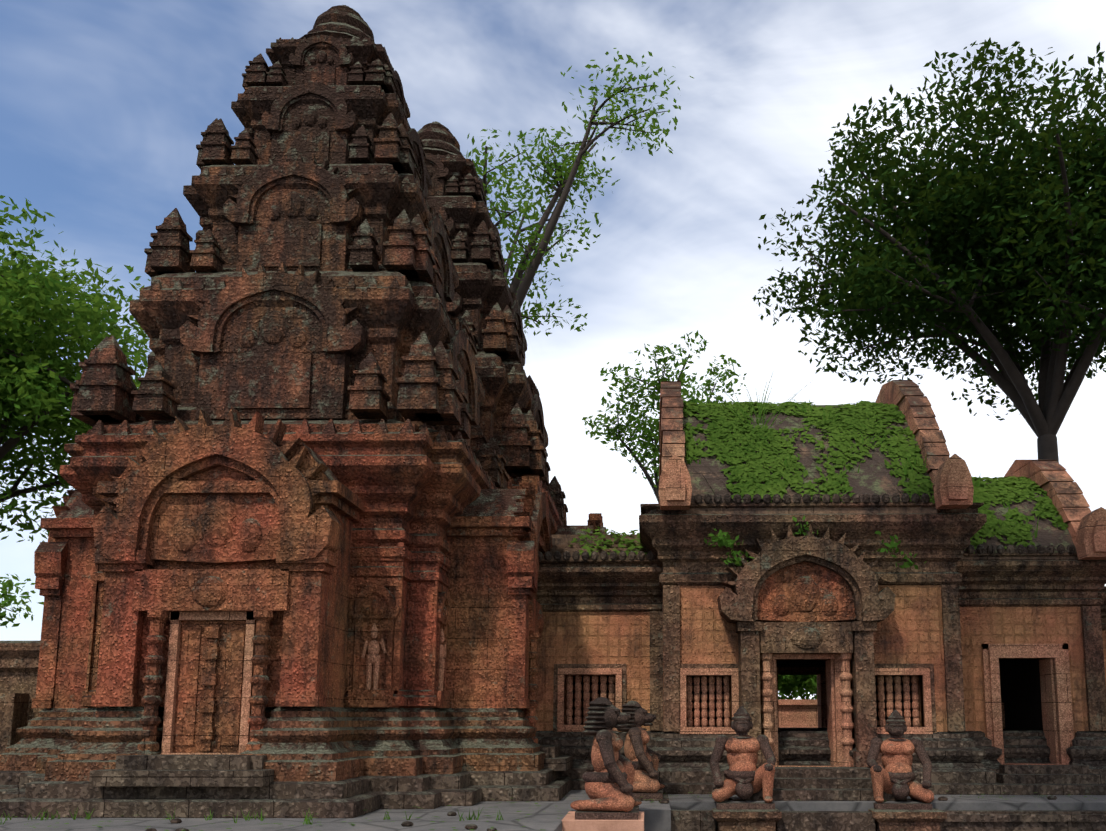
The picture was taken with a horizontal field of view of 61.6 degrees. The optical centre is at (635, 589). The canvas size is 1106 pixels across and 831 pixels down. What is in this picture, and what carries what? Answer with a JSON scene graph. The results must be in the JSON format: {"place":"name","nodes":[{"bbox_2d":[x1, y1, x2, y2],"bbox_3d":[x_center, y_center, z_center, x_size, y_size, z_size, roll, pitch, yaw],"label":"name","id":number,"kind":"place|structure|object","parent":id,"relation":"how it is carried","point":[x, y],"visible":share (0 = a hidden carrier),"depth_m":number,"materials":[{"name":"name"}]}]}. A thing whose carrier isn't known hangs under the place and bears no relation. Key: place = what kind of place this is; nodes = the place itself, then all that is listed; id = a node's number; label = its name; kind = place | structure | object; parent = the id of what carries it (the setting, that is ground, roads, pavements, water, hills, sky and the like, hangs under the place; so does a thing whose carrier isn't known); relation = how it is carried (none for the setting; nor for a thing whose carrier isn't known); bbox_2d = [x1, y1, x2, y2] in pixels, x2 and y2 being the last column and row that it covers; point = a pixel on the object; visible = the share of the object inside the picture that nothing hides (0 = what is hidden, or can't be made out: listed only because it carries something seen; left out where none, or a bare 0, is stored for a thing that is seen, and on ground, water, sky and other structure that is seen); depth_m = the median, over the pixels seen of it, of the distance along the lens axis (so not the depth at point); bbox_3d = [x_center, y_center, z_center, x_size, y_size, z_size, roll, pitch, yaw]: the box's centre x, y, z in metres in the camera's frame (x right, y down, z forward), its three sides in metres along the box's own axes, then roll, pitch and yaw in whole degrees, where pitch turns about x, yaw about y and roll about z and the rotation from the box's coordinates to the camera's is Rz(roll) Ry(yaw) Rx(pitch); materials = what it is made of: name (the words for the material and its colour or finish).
{"place":"outdoors","nodes":[
{"label":"outdoors","id":0,"kind":"place"},
{"bbox_2d":[1,502,14,512],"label":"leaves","id":1,"kind":"object","parent":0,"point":[7,509],"visible":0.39,"depth_m":32.84,"materials":[{"name":"green plant"}]},
{"bbox_2d":[0,790,1105,830],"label":"terrace paving","id":2,"kind":"structure","parent":0,"point":[548,815],"depth_m":9.27,"materials":[{"name":"grey stone"}]},
{"bbox_2d":[0,574,35,627],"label":"tree","id":3,"kind":"object","parent":2,"relation":"on","point":[8,598],"visible":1,"depth_m":44.88,"materials":[{"name":"green plant"}]},
{"bbox_2d":[0,641,44,753],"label":"side shrine ruin","id":4,"kind":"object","parent":2,"relation":"on","point":[19,661],"visible":0.17,"depth_m":13.00,"materials":[{"name":"stone"}]},
{"bbox_2d":[0,195,150,542],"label":"tree","id":5,"kind":"object","parent":2,"relation":"on","point":[38,375],"visible":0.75,"depth_m":17.74,"materials":[{"name":"green plant"}]},
{"bbox_2d":[0,5,572,817],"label":"tower","id":6,"kind":"structure","parent":2,"relation":"on","point":[286,561],"depth_m":11.01,"materials":[{"name":"stone"}]},
{"bbox_2d":[417,121,606,534],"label":"tower","id":7,"kind":"structure","parent":2,"relation":"on","point":[485,304],"depth_m":17.32,"materials":[{"name":"stone"}]},
{"bbox_2d":[0,794,1092,824],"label":"ground weeds","id":8,"kind":"object","parent":2,"relation":"on","point":[306,819],"visible":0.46,"depth_m":8.76,"materials":[{"name":"green plant"}]},
{"bbox_2d":[15,792,1085,830],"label":"fallen leaves","id":9,"kind":"object","parent":2,"relation":"on","point":[386,817],"visible":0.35,"depth_m":8.44,"materials":[{"name":"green plant"}]},
{"bbox_2d":[464,48,692,335],"bbox_3d":[-4.668,-7.537,36.771,13.891,27.027,10.157,0,-8,1],"label":"tree","id":10,"kind":"object","parent":2,"relation":"on","point":[522,279],"visible":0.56,"depth_m":37.40,"materials":[{"name":"green plant"}]},
{"bbox_2d":[145,795,1056,830],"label":"ground debris","id":11,"kind":"object","parent":2,"relation":"on","point":[467,826],"visible":0.42,"depth_m":8.47,"materials":[{"name":"stone"}]},
{"bbox_2d":[582,330,746,502],"bbox_3d":[1.074,-1.279,27.518,4.341,12.009,4.639,7,-10,-40],"label":"tree","id":12,"kind":"object","parent":2,"relation":"on","point":[647,434],"visible":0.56,"depth_m":27.66,"materials":[{"name":"green plant"}]},
{"bbox_2d":[778,675,816,698],"bbox_3d":[4.918,2.363,26.373,6.191,4.683,4.290,0,-8,1],"label":"tree","id":13,"kind":"object","parent":2,"relation":"on","point":[802,685],"visible":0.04,"depth_m":25.09,"materials":[{"name":"green plant"}]},
{"bbox_2d":[778,699,817,727],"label":"enclosure wall","id":14,"kind":"structure","parent":2,"relation":"on","point":[797,713],"depth_m":21.72,"materials":[{"name":"stone"}]},
{"bbox_2d":[535,380,1105,800],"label":"temple building","id":15,"kind":"structure","parent":2,"relation":"on","point":[982,670],"depth_m":12.35,"materials":[{"name":"stone"}]},
{"bbox_2d":[569,527,647,556],"bbox_3d":[-1.351,-0.705,14.002,3.398,0.882,1.748,0,-8,1],"label":"roof creeper","id":16,"kind":"object","parent":15,"relation":"on","point":[589,549],"visible":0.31,"depth_m":13.99,"materials":[{"name":"green plant"}]},
{"bbox_2d":[683,400,934,503],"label":"roof creeper","id":17,"kind":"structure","parent":15,"relation":"on","point":[736,454],"depth_m":13.05,"materials":[{"name":"green plant"}]},
{"bbox_2d":[704,515,926,569],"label":"plants","id":18,"kind":"object","parent":15,"relation":"attached to","point":[723,540],"visible":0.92,"depth_m":12.10,"materials":[{"name":"green plant"}]},
{"bbox_2d":[685,373,1039,537],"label":"roof grass","id":19,"kind":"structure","parent":15,"relation":"on","point":[759,416],"depth_m":13.56,"materials":[{"name":"green plant"}]},
{"bbox_2d":[965,476,1067,553],"bbox_3d":[5.238,-1.140,13.818,1.907,1.600,2.084,0,-8,1],"label":"roof creeper","id":20,"kind":"object","parent":15,"relation":"on","point":[1000,488],"visible":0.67,"depth_m":13.38,"materials":[{"name":"green plant"}]},
{"bbox_2d":[752,38,1105,462],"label":"tree","id":21,"kind":"object","parent":2,"relation":"on","point":[1013,244],"visible":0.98,"depth_m":33.58,"materials":[{"name":"green plant"}]},
{"bbox_2d":[0,0,1105,698],"label":"sky","id":22,"kind":"structure","parent":0,"point":[106,106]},
{"label":"ground","id":23,"kind":"structure","parent":0,"visible":0},
{"bbox_2d":[561,794,1105,830],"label":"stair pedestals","id":24,"kind":"object","parent":23,"relation":"on","point":[873,819],"visible":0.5,"depth_m":10.41,"materials":[{"name":"stone"}]},
{"bbox_2d":[570,697,641,819],"bbox_3d":[-0.288,1.661,9.205,0.694,1.170,0.790,0,-8,1],"label":"guardian lion","id":25,"kind":"object","parent":24,"relation":"on","point":[609,779],"visible":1,"depth_m":8.98},
{"bbox_2d":[617,701,664,798],"bbox_3d":[0.012,1.923,11.174,0.682,1.150,0.776,0,-8,1],"label":"statue","id":26,"kind":"object","parent":24,"relation":"on","point":[646,759],"visible":0.94,"depth_m":10.96,"materials":[{"name":"brown stone"}]},
{"bbox_2d":[709,706,775,808],"bbox_3d":[1.250,1.962,10.860,0.776,1.166,0.682,0,-8,1],"label":"statue","id":27,"kind":"object","parent":24,"relation":"on","point":[746,778],"visible":1,"depth_m":10.71,"materials":[{"name":"brown stone"}]},
{"bbox_2d":[866,710,933,809],"bbox_3d":[3.071,1.978,10.820,0.749,1.124,0.636,0,-8,1],"label":"statue","id":28,"kind":"object","parent":24,"relation":"on","point":[896,776],"visible":1,"depth_m":10.69,"materials":[{"name":"brown stone"}]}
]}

